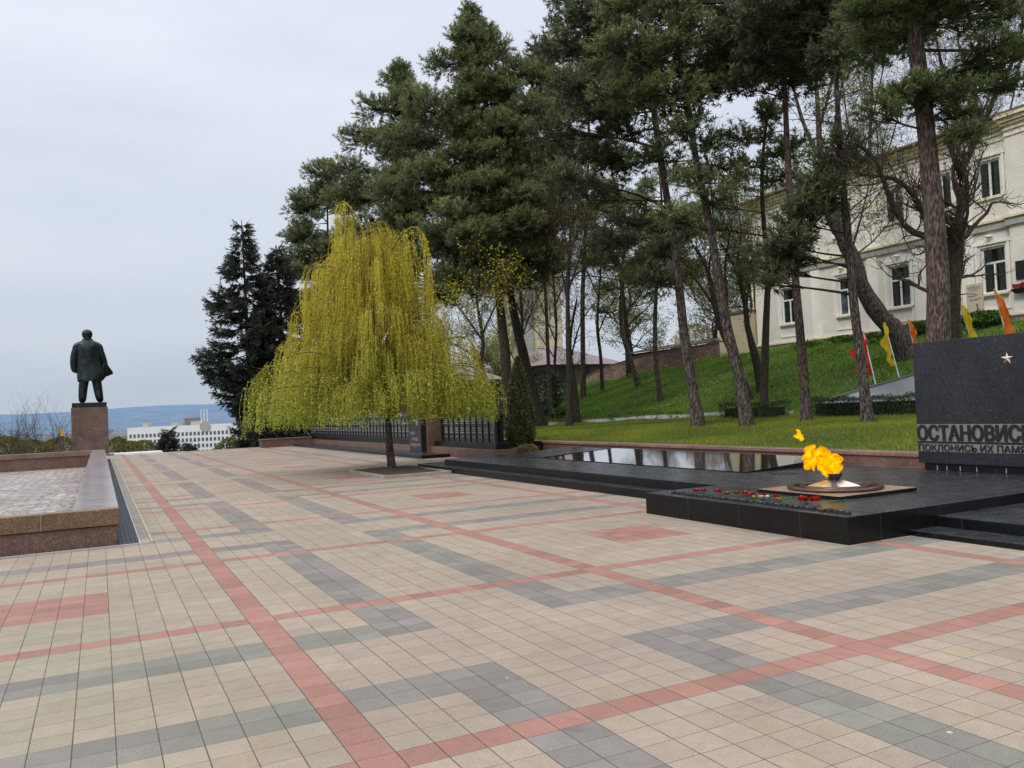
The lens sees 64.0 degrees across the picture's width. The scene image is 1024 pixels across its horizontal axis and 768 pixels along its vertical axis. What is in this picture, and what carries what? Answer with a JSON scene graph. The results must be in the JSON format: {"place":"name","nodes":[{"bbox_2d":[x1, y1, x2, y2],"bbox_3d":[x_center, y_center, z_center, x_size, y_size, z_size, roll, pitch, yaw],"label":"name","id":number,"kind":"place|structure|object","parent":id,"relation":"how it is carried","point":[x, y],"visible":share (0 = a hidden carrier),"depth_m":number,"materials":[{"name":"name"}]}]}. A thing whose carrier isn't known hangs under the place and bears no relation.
{"place":"outdoors","nodes":[
{"label":"outdoors","id":0,"kind":"place"},
{"bbox_2d":[0,404,407,436],"bbox_3d":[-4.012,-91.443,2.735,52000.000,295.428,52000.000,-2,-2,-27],"label":"ground","id":1,"kind":"structure","parent":0,"point":[121,419],"depth_m":5672.95,"materials":[{"name":"blue"}]},
{"bbox_2d":[0,435,38,454],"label":"olive bush","id":2,"kind":"object","parent":1,"relation":"on","point":[8,439],"visible":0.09,"depth_m":83.61,"materials":[{"name":"green plant"}]},
{"bbox_2d":[0,403,44,454],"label":"bare tree","id":3,"kind":"object","parent":1,"relation":"on","point":[15,436],"visible":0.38,"depth_m":70.28,"materials":[{"name":"brown plant"}]},
{"bbox_2d":[0,390,71,454],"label":"bare tree","id":4,"kind":"object","parent":1,"relation":"on","point":[25,442],"visible":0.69,"depth_m":62.04,"materials":[{"name":"brown plant"}]},
{"bbox_2d":[0,384,71,454],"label":"bare tree","id":5,"kind":"object","parent":1,"relation":"on","point":[53,446],"visible":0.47,"depth_m":65.82,"materials":[{"name":"brown plant"}]},
{"bbox_2d":[33,436,71,452],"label":"olive bush","id":6,"kind":"object","parent":1,"relation":"on","point":[49,444],"visible":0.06,"depth_m":83.90,"materials":[{"name":"green plant"}]},
{"bbox_2d":[109,436,138,452],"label":"olive bush","id":7,"kind":"object","parent":1,"relation":"on","point":[120,440],"visible":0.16,"depth_m":65.73,"materials":[{"name":"green plant"}]},
{"bbox_2d":[130,439,157,450],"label":"olive bush","id":8,"kind":"object","parent":1,"relation":"on","point":[149,443],"visible":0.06,"depth_m":71.67,"materials":[{"name":"green plant"}]},
{"bbox_2d":[154,425,182,451],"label":"spruce tree","id":9,"kind":"object","parent":1,"relation":"on","point":[164,444],"visible":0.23,"depth_m":57.58,"materials":[{"name":"green plant"}]},
{"bbox_2d":[127,412,240,450],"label":"office block","id":10,"kind":"structure","parent":1,"relation":"on","point":[206,435],"depth_m":479.81,"materials":[{"name":"white concrete"}]},
{"bbox_2d":[212,437,248,449],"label":"olive bush","id":11,"kind":"object","parent":1,"relation":"on","point":[220,445],"visible":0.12,"depth_m":59.46,"materials":[{"name":"green plant"}]},
{"bbox_2d":[189,219,298,447],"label":"spruce tree","id":12,"kind":"object","parent":1,"relation":"on","point":[222,379],"visible":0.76,"depth_m":53.07,"materials":[{"name":"green plant"}]},
{"bbox_2d":[237,400,306,447],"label":"bush","id":13,"kind":"object","parent":1,"relation":"on","point":[253,436],"visible":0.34,"depth_m":51.01,"materials":[{"name":"green plant"}]},
{"bbox_2d":[230,243,319,436],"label":"spruce tree","id":14,"kind":"object","parent":1,"relation":"on","point":[288,278],"visible":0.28,"depth_m":54.85,"materials":[{"name":"green plant"}]},
{"bbox_2d":[451,366,500,413],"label":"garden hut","id":15,"kind":"object","parent":1,"relation":"on","point":[495,378],"visible":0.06,"depth_m":53.92,"materials":[{"name":"paint"}]},
{"bbox_2d":[0,446,1023,767],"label":"pavement","id":16,"kind":"structure","parent":0,"point":[292,606],"depth_m":5.88,"materials":[{"name":"beige tile"}]},
{"bbox_2d":[0,449,118,556],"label":"stone basin","id":17,"kind":"object","parent":16,"relation":"on","point":[55,501],"visible":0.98,"depth_m":17.00,"materials":[{"name":"red stone"}]},
{"bbox_2d":[71,407,113,455],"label":"pedestal","id":18,"kind":"object","parent":16,"relation":"on","point":[89,428],"visible":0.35,"depth_m":47.84,"materials":[{"name":"brown stone"}]},
{"bbox_2d":[70,329,112,407],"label":"statue","id":19,"kind":"object","parent":18,"relation":"on","point":[88,361],"visible":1,"depth_m":48.45,"materials":[{"name":"brown metal"}]},
{"bbox_2d":[113,458,153,541],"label":"kerb","id":20,"kind":"structure","parent":16,"relation":"on","point":[144,525],"depth_m":15.31,"materials":[{"name":"beige concrete"}]},
{"bbox_2d":[114,450,183,455],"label":"stone ledge","id":21,"kind":"object","parent":16,"relation":"on","point":[140,452],"visible":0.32,"depth_m":46.85,"materials":[{"name":"white stone"}]},
{"bbox_2d":[259,436,311,447],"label":"wall","id":22,"kind":"structure","parent":16,"relation":"on","point":[277,442],"depth_m":47.29,"materials":[{"name":"red stone"}]},
{"bbox_2d":[239,199,506,467],"bbox_3d":[-3.976,-1.410,24.132,7.906,7.896,7.469,-2,-2,-27],"label":"weeping willow","id":23,"kind":"object","parent":16,"relation":"on","point":[416,382],"visible":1,"depth_m":22.86,"materials":[{"name":"yellow plant"}]},
{"bbox_2d":[349,465,451,478],"bbox_3d":[-3.126,2.394,22.467,1.850,0.131,3.200,-2,-2,-27],"label":"tree bed","id":24,"kind":"object","parent":16,"relation":"on","point":[396,472],"visible":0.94,"depth_m":22.02,"materials":[{"name":"concrete"}]},
{"bbox_2d":[294,411,516,458],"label":"stele wall","id":25,"kind":"structure","parent":16,"relation":"on","point":[463,439],"depth_m":30.99,"materials":[{"name":"black stone"}]},
{"bbox_2d":[504,439,924,467],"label":"retaining wall","id":26,"kind":"structure","parent":16,"relation":"on","point":[886,458],"depth_m":17.83,"materials":[{"name":"red stone"}]},
{"bbox_2d":[418,455,1023,550],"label":"memorial platform","id":27,"kind":"structure","parent":16,"relation":"on","point":[986,509],"depth_m":10.85,"materials":[{"name":"black stone"}]},
{"bbox_2d":[546,448,809,472],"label":"reflecting pool","id":28,"kind":"structure","parent":27,"relation":"in","point":[734,462],"depth_m":17.39,"materials":[{"name":"black liquid"}]},
{"bbox_2d":[757,473,916,499],"bbox_3d":[4.411,1.343,11.208,1.440,0.248,1.440,-2,-2,-27],"label":"flame burner","id":29,"kind":"object","parent":27,"relation":"on","point":[834,486],"visible":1,"depth_m":10.87,"materials":[{"name":"brown metal"}]},
{"bbox_2d":[801,444,843,475],"bbox_3d":[4.249,1.050,11.226,0.578,0.468,0.271,-3,-2,5],"label":"flame","id":30,"kind":"object","parent":29,"relation":"on","point":[822,460],"visible":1,"depth_m":11.17,"materials":[{"name":"yellow"}]},
{"bbox_2d":[912,332,1023,474],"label":"inscribed wall","id":31,"kind":"structure","parent":27,"relation":"on","point":[969,396],"depth_m":12.92,"materials":[{"name":"black stone"}]},
{"bbox_2d":[0,0,1023,414],"label":"sky","id":32,"kind":"structure","parent":0,"point":[134,134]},
{"bbox_2d":[504,447,607,457],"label":"memorial slab","id":33,"kind":"structure","parent":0,"point":[555,452],"depth_m":22.63,"materials":[{"name":"black stone"}]},
{"bbox_2d":[499,319,1023,451],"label":"terrain","id":34,"kind":"structure","parent":0,"point":[818,385],"depth_m":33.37,"materials":[{"name":"green plant"}]},
{"bbox_2d":[275,156,377,330],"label":"pine tree","id":35,"kind":"object","parent":34,"relation":"on","point":[300,236],"visible":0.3,"depth_m":60.87,"materials":[{"name":"green plant"}]},
{"bbox_2d":[316,56,468,327],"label":"pine tree","id":36,"kind":"object","parent":34,"relation":"on","point":[401,79],"visible":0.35,"depth_m":44.31,"materials":[{"name":"green plant"}]},
{"bbox_2d":[359,0,572,430],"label":"pine tree","id":37,"kind":"object","parent":34,"relation":"on","point":[490,178],"visible":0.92,"depth_m":36.28,"materials":[{"name":"green plant"}]},
{"bbox_2d":[427,226,535,432],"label":"spring tree","id":38,"kind":"object","parent":34,"relation":"on","point":[453,300],"visible":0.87,"depth_m":33.56,"materials":[{"name":"green plant"}]},
{"bbox_2d":[470,380,521,413],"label":"evergreen bush","id":39,"kind":"object","parent":34,"relation":"on","point":[497,386],"visible":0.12,"depth_m":45.86,"materials":[{"name":"green plant"}]},
{"bbox_2d":[452,324,542,408],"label":"spring tree","id":40,"kind":"object","parent":34,"relation":"on","point":[491,355],"visible":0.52,"depth_m":70.19,"materials":[{"name":"green plant"}]},
{"bbox_2d":[463,254,573,404],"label":"broadleaf tree","id":41,"kind":"object","parent":34,"relation":"on","point":[521,312],"visible":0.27,"depth_m":45.11,"materials":[{"name":"green plant"}]},
{"bbox_2d":[440,36,601,427],"bbox_3d":[0.487,-7.234,39.364,7.012,19.323,6.904,-2,-2,-27],"label":"pine tree","id":42,"kind":"object","parent":34,"relation":"on","point":[540,416],"visible":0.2,"depth_m":39.08,"materials":[{"name":"green plant"}]},
{"bbox_2d":[496,236,562,359],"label":"apartment block","id":43,"kind":"structure","parent":34,"relation":"on","point":[533,340],"depth_m":150.16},
{"bbox_2d":[491,198,589,403],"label":"broadleaf tree","id":44,"kind":"object","parent":34,"relation":"on","point":[555,309],"visible":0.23,"depth_m":51.19,"materials":[{"name":"green plant"}]},
{"bbox_2d":[532,369,565,413],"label":"evergreen bush","id":45,"kind":"object","parent":34,"relation":"on","point":[537,373],"visible":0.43,"depth_m":48.62,"materials":[{"name":"green plant"}]},
{"bbox_2d":[516,104,584,417],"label":"pine tree","id":46,"kind":"object","parent":34,"relation":"on","point":[550,399],"visible":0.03,"depth_m":46.68,"materials":[{"name":"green plant"}]},
{"bbox_2d":[485,347,619,409],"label":"house","id":47,"kind":"structure","parent":34,"relation":"on","point":[592,365],"depth_m":69.79,"materials":[{"name":"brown wood"}]},
{"bbox_2d":[541,269,618,422],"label":"broadleaf tree","id":48,"kind":"object","parent":34,"relation":"on","point":[575,406],"visible":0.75,"depth_m":39.35,"materials":[{"name":"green plant"}]},
{"bbox_2d":[513,96,647,426],"bbox_3d":[2.856,-5.431,35.818,6.286,15.052,4.799,-3,-2,25],"label":"broadleaf tree","id":49,"kind":"object","parent":34,"relation":"on","point":[569,410],"visible":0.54,"depth_m":35.67,"materials":[{"name":"green plant"}]},
{"bbox_2d":[538,0,627,398],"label":"pine tree","id":50,"kind":"object","parent":34,"relation":"on","point":[583,390],"visible":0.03,"depth_m":51.07,"materials":[{"name":"green plant"}]},
{"bbox_2d":[555,213,643,391],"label":"broadleaf tree","id":51,"kind":"object","parent":34,"relation":"on","point":[596,319],"visible":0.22,"depth_m":51.01,"materials":[{"name":"green plant"}]},
{"bbox_2d":[573,148,660,387],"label":"pine tree","id":52,"kind":"object","parent":34,"relation":"on","point":[635,375],"visible":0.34,"depth_m":47.69,"materials":[{"name":"green plant"}]},
{"bbox_2d":[549,163,700,377],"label":"spring tree","id":53,"kind":"object","parent":34,"relation":"on","point":[626,325],"visible":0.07,"depth_m":55.34,"materials":[{"name":"green plant"}]},
{"bbox_2d":[521,0,733,426],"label":"pine tree","id":54,"kind":"object","parent":34,"relation":"on","point":[605,157],"visible":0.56,"depth_m":26.82,"materials":[{"name":"green plant"}]},
{"bbox_2d":[588,279,673,353],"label":"spring tree","id":55,"kind":"object","parent":34,"relation":"on","point":[614,308],"visible":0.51,"depth_m":60.20,"materials":[{"name":"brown plant"}]},
{"bbox_2d":[586,342,719,382],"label":"brick wall","id":56,"kind":"structure","parent":34,"relation":"on","point":[618,369],"depth_m":55.04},
{"bbox_2d":[607,409,705,421],"bbox_3d":[5.831,1.320,34.057,0.550,0.551,6.221,-2,-2,-27],"label":"hedge","id":57,"kind":"object","parent":34,"relation":"on","point":[614,416],"visible":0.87,"depth_m":34.40,"materials":[{"name":"green plant"}]},
{"bbox_2d":[615,135,720,402],"bbox_3d":[7.644,-5.741,40.425,5.433,13.717,5.110,-4,-2,31],"label":"pine tree","id":58,"kind":"object","parent":34,"relation":"on","point":[625,272],"visible":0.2,"depth_m":39.94,"materials":[{"name":"green plant"}]},
{"bbox_2d":[548,410,793,424],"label":"kerb wall","id":59,"kind":"structure","parent":34,"relation":"on","point":[642,417],"depth_m":35.18,"materials":[{"name":"stone"}]},
{"bbox_2d":[623,338,718,357],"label":"shed","id":60,"kind":"structure","parent":34,"relation":"on","point":[673,347],"depth_m":56.69,"materials":[{"name":"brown wood"}]},
{"bbox_2d":[668,324,718,348],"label":"blossom tree","id":61,"kind":"object","parent":34,"relation":"on","point":[710,335],"visible":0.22,"depth_m":56.92,"materials":[{"name":"plant"}]},
{"bbox_2d":[578,0,814,426],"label":"pine tree","id":62,"kind":"object","parent":34,"relation":"on","point":[653,94],"visible":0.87,"depth_m":23.99,"materials":[{"name":"green plant"}]},
{"bbox_2d":[660,250,755,343],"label":"spring tree","id":63,"kind":"object","parent":34,"relation":"on","point":[714,332],"visible":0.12,"depth_m":56.13,"materials":[{"name":"green plant"}]},
{"bbox_2d":[504,412,917,450],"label":"grass","id":64,"kind":"structure","parent":34,"relation":"on","point":[557,431],"depth_m":22.95,"materials":[{"name":"green plant"}]},
{"bbox_2d":[631,109,793,399],"bbox_3d":[8.125,-5.134,33.118,6.864,12.319,6.653,-2,-2,-27],"label":"broadleaf tree","id":65,"kind":"object","parent":34,"relation":"on","point":[704,262],"visible":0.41,"depth_m":33.90,"materials":[{"name":"green plant"}]},
{"bbox_2d":[671,222,755,329],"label":"spring tree","id":66,"kind":"object","parent":34,"relation":"on","point":[733,306],"visible":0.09,"depth_m":54.28,"materials":[{"name":"green plant"}]},
{"bbox_2d":[673,116,787,392],"bbox_3d":[9.634,-5.225,34.784,5.346,11.638,4.738,-2,-2,-5],"label":"broadleaf tree","id":67,"kind":"object","parent":34,"relation":"on","point":[753,350],"visible":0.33,"depth_m":34.76,"materials":[{"name":"green plant"}]},
{"bbox_2d":[719,309,757,356],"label":"beige annex","id":68,"kind":"object","parent":34,"relation":"on","point":[739,335],"visible":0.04,"depth_m":47.63,"materials":[{"name":"paint"}]},
{"bbox_2d":[718,398,793,418],"bbox_3d":[8.520,0.894,28.829,0.730,0.717,3.338,-2,-2,-27],"label":"hedge","id":69,"kind":"object","parent":34,"relation":"on","point":[776,411],"visible":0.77,"depth_m":28.21,"materials":[{"name":"green plant"}]},
{"bbox_2d":[680,124,836,285],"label":"spring tree","id":70,"kind":"object","parent":34,"relation":"on","point":[768,189],"visible":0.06,"depth_m":49.73,"materials":[{"name":"green plant"}]},
{"bbox_2d":[698,94,820,418],"bbox_3d":[8.881,-4.314,28.071,4.453,11.463,3.275,-2,-2,-27],"label":"pine tree","id":71,"kind":"object","parent":34,"relation":"on","point":[769,111],"visible":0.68,"depth_m":28.19,"materials":[{"name":"green plant"}]},
{"bbox_2d":[677,0,852,420],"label":"pine tree","id":72,"kind":"object","parent":34,"relation":"on","point":[734,69],"visible":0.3,"depth_m":24.32,"materials":[{"name":"green plant"}]},
{"bbox_2d":[724,0,901,422],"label":"pine tree","id":73,"kind":"object","parent":34,"relation":"on","point":[815,193],"visible":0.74,"depth_m":22.26,"materials":[{"name":"green plant"}]},
{"bbox_2d":[823,334,852,342],"bbox_3d":[16.222,-2.204,40.112,1.913,0.456,1.958,-2,-2,-27],"label":"green bush","id":74,"kind":"object","parent":34,"relation":"on","point":[846,338],"visible":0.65,"depth_m":39.69,"materials":[{"name":"green plant"}]},
{"bbox_2d":[744,45,947,361],"bbox_3d":[12.661,-9.410,31.870,8.408,17.733,6.719,-2,-2,-17],"label":"slanting tree","id":75,"kind":"object","parent":34,"relation":"on","point":[879,314],"visible":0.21,"depth_m":32.01,"materials":[{"name":"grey plant"}]},
{"bbox_2d":[811,391,915,416],"bbox_3d":[11.269,0.572,23.381,0.738,0.784,7.105,-2,-2,-27],"label":"hedge","id":76,"kind":"object","parent":34,"relation":"on","point":[848,407],"visible":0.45,"depth_m":24.64,"materials":[{"name":"green plant"}]},
{"bbox_2d":[826,373,914,402],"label":"stair parapet","id":77,"kind":"structure","parent":34,"relation":"on","point":[901,386],"depth_m":25.70,"materials":[{"name":"concrete"}]},
{"bbox_2d":[849,331,875,383],"bbox_3d":[11.515,-0.780,26.862,0.218,1.918,0.908,-2,-2,-27],"label":"flag","id":78,"kind":"object","parent":77,"relation":"attached to","point":[852,354],"visible":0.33,"depth_m":26.76,"materials":[{"name":"red fabric"}]},
{"bbox_2d":[880,322,899,376],"bbox_3d":[11.979,-1.023,25.930,0.218,1.909,0.565,-2,-2,-27],"label":"flag","id":79,"kind":"object","parent":77,"relation":"attached to","point":[885,343],"visible":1,"depth_m":26.00,"materials":[{"name":"yellow fabric"}]},
{"bbox_2d":[961,303,977,337],"bbox_3d":[13.149,-1.595,23.583,0.218,1.810,0.642,-2,-2,-27],"label":"flag","id":80,"kind":"object","parent":77,"relation":"attached to","point":[967,318],"visible":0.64,"depth_m":23.62,"materials":[{"name":"yellow fabric"}]},
{"bbox_2d":[993,289,1015,333],"bbox_3d":[13.623,-1.785,22.634,0.218,1.788,0.598,-2,-2,-27],"label":"flag","id":81,"kind":"object","parent":77,"relation":"attached to","point":[1005,318],"visible":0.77,"depth_m":22.67,"materials":[{"name":"orange fabric"}]},
{"bbox_2d":[865,331,883,341],"bbox_3d":[16.610,-2.148,37.471,2.130,0.556,2.149,-2,-2,-27],"label":"green bush","id":82,"kind":"object","parent":34,"relation":"on","point":[870,335],"visible":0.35,"depth_m":36.95,"materials":[{"name":"green plant"}]},
{"bbox_2d":[738,104,1023,350],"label":"building","id":83,"kind":"structure","parent":34,"relation":"on","point":[828,315],"depth_m":38.33,"materials":[{"name":"beige paint"}]},
{"bbox_2d":[776,283,795,337],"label":"window","id":84,"kind":"structure","parent":83,"relation":"in","point":[787,310],"depth_m":45.48,"materials":[{"name":"white glass"}]},
{"bbox_2d":[831,195,854,242],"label":"window","id":85,"kind":"structure","parent":83,"relation":"in","point":[853,225],"depth_m":41.45,"materials":[{"name":"white glass"}]},
{"bbox_2d":[831,271,860,330],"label":"window","id":86,"kind":"structure","parent":83,"relation":"in","point":[844,309],"depth_m":42.00,"materials":[{"name":"white glass"}]},
{"bbox_2d":[878,179,907,229],"bbox_3d":[18.197,-8.505,39.047,0.369,2.140,1.610,-2,-2,-27],"label":"window","id":87,"kind":"structure","parent":83,"relation":"in","point":[901,208],"depth_m":39.08,"materials":[{"name":"white glass"}]},
{"bbox_2d":[882,257,914,321],"bbox_3d":[18.408,-4.404,38.862,0.369,2.960,1.680,-2,-2,-27],"label":"window","id":88,"kind":"structure","parent":83,"relation":"in","point":[895,300],"depth_m":38.91,"materials":[{"name":"white glass"}]},
{"bbox_2d":[940,165,955,213],"bbox_3d":[19.298,-8.619,36.861,0.369,2.140,1.560,-2,-2,-27],"label":"window","id":89,"kind":"structure","parent":83,"relation":"in","point":[941,169],"depth_m":36.68,"materials":[{"name":"white glass"}]},
{"bbox_2d":[970,149,1005,207],"bbox_3d":[20.300,-8.722,34.872,0.369,2.140,1.560,-2,-2,-27],"label":"window","id":90,"kind":"structure","parent":83,"relation":"in","point":[996,168],"depth_m":34.80,"materials":[{"name":"white glass"}]},
{"bbox_2d":[972,237,1012,310],"bbox_3d":[20.467,-4.617,34.776,0.369,2.960,1.640,-2,-2,-27],"label":"window","id":91,"kind":"structure","parent":83,"relation":"in","point":[988,284],"depth_m":34.75,"materials":[{"name":"white glass"}]},
{"bbox_2d":[809,49,966,157],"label":"bare tree","id":92,"kind":"object","parent":34,"relation":"on","point":[869,76],"visible":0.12,"depth_m":48.56,"materials":[{"name":"green plant"}]},
{"bbox_2d":[905,320,925,334],"bbox_3d":[17.896,-2.478,36.047,1.730,0.706,1.720,-2,-2,-27],"label":"green bush","id":93,"kind":"object","parent":34,"relation":"on","point":[919,326],"visible":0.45,"depth_m":35.62,"materials":[{"name":"green plant"}]},
{"bbox_2d":[810,7,1023,338],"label":"bare tree","id":94,"kind":"object","parent":34,"relation":"on","point":[957,236],"visible":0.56,"depth_m":21.41,"materials":[{"name":"brown plant"}]},
{"bbox_2d":[829,0,1023,341],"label":"pine tree","id":95,"kind":"object","parent":34,"relation":"on","point":[922,89],"visible":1,"depth_m":16.57,"materials":[{"name":"green plant"}]},
{"bbox_2d":[888,2,1023,127],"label":"bare tree","id":96,"kind":"object","parent":34,"relation":"on","point":[987,101],"visible":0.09,"depth_m":40.47,"materials":[{"name":"green plant"}]},
{"bbox_2d":[966,283,983,321],"bbox_3d":[19.232,-3.278,34.011,0.114,1.750,0.690,-2,-2,-27],"label":"info board","id":97,"kind":"object","parent":34,"relation":"on","point":[975,299],"visible":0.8,"depth_m":33.96,"materials":[{"name":"beige metal"}]},
{"bbox_2d":[961,309,1011,326],"bbox_3d":[19.226,-2.661,33.615,2.161,0.795,2.146,-2,-2,-27],"label":"green bush","id":98,"kind":"object","parent":34,"relation":"on","point":[988,315],"visible":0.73,"depth_m":33.07,"materials":[{"name":"green plant"}]},
{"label":"planting bed","id":99,"kind":"structure","parent":0,"visible":0},
{"bbox_2d":[503,356,536,447],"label":"thuja","id":100,"kind":"object","parent":99,"relation":"on","point":[518,393],"visible":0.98,"depth_m":27.00,"materials":[{"name":"green plant"}]},
{"bbox_2d":[514,443,539,452],"bbox_3d":[0.475,2.094,26.442,0.850,0.383,0.761,-3,-2,26],"label":"dry plant","id":101,"kind":"object","parent":99,"relation":"on","point":[525,446],"visible":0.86,"depth_m":26.27,"materials":[{"name":"brown plant"}]},
{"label":"paving bed","id":102,"kind":"structure","parent":0,"visible":0},
{"bbox_2d":[1,459,150,557],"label":"concrete strip","id":103,"kind":"object","parent":102,"relation":"on","point":[141,532],"visible":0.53,"depth_m":14.11,"materials":[{"name":"grey concrete"}]},
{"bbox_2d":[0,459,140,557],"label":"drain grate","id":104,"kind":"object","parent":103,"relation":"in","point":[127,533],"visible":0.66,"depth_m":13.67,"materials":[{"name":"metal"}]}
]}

